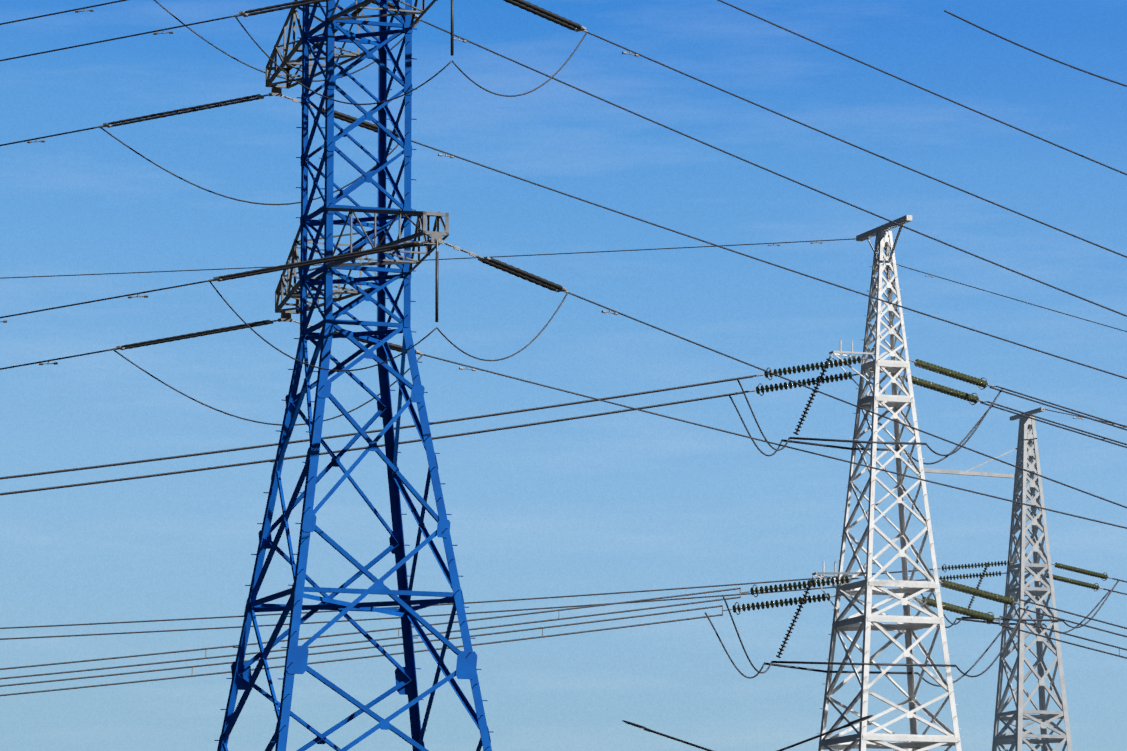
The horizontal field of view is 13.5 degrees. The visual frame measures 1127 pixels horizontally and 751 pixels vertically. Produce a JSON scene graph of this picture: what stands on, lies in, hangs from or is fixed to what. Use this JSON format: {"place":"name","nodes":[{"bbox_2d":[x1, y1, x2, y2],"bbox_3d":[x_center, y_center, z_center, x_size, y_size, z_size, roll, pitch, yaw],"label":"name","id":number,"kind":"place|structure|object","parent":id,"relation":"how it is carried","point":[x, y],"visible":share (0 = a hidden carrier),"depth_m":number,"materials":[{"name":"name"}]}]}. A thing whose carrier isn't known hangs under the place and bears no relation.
{"place":"outdoors","nodes":[
{"label":"outdoors","id":0,"kind":"place"},
{"bbox_2d":[265,0,448,321],"bbox_3d":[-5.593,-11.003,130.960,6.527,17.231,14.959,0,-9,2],"label":"blue tower crossarms","id":1,"kind":"object","parent":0,"point":[293,292],"visible":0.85,"depth_m":132.13,"materials":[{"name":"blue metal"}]},
{"bbox_2d":[0,0,1126,750],"label":"sky","id":2,"kind":"structure","parent":0,"point":[635,500],"materials":[{"name":"blue"}]},
{"label":"ground","id":3,"kind":"structure","parent":0,"visible":0},
{"bbox_2d":[214,0,492,750],"bbox_3d":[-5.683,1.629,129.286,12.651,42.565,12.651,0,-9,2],"label":"blue tower","id":4,"kind":"structure","parent":3,"relation":"on","point":[243,678],"depth_m":129.44,"materials":[{"name":"metal"}]},
{"bbox_2d":[0,0,1126,695],"bbox_3d":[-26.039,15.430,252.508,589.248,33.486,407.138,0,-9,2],"label":"conductors","id":5,"kind":"object","parent":4,"relation":"on","point":[960,446],"visible":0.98,"depth_m":163.96,"materials":[{"name":"grey"}]},
{"bbox_2d":[0,8,1125,674],"bbox_3d":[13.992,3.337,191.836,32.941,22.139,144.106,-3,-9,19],"label":"line fittings","id":6,"kind":"object","parent":5,"relation":"on","point":[244,14],"visible":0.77,"depth_m":138.29,"materials":[{"name":"metal"}]},
{"bbox_2d":[323,0,581,353],"bbox_3d":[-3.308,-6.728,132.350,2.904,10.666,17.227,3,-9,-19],"label":"polymer insulators","id":7,"kind":"object","parent":6,"relation":"on","point":[570,25],"visible":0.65,"depth_m":125.64,"materials":[{"name":"black"}]},
{"bbox_2d":[108,0,987,657],"bbox_3d":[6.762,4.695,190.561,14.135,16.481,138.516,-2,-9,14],"label":"polymer insulators","id":8,"kind":"object","parent":6,"relation":"on","point":[274,268],"visible":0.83,"depth_m":136.28,"materials":[{"name":"grey"}]},
{"bbox_2d":[733,356,1107,621],"bbox_3d":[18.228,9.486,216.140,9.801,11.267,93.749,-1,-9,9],"label":"glass insulators","id":9,"kind":"object","parent":6,"relation":"on","point":[973,399],"visible":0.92,"depth_m":175.05,"materials":[{"name":"glass"}]},
{"bbox_2d":[622,715,872,750],"bbox_3d":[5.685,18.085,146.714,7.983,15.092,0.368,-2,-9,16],"label":"power line","id":10,"kind":"object","parent":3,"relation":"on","point":[782,749],"visible":0.98,"depth_m":147.34,"materials":[{"name":"paint"}]},
{"bbox_2d":[812,215,961,750],"bbox_3d":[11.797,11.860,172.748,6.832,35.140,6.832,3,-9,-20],"label":"white tower","id":11,"kind":"structure","parent":3,"relation":"on","point":[868,587],"depth_m":173.59,"materials":[{"name":"metal"}]},
{"bbox_2d":[918,407,1071,750],"bbox_3d":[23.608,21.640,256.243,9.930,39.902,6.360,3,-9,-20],"label":"grey tower","id":12,"kind":"structure","parent":3,"relation":"on","point":[1026,442],"depth_m":258.10,"materials":[{"name":"grey metal"}]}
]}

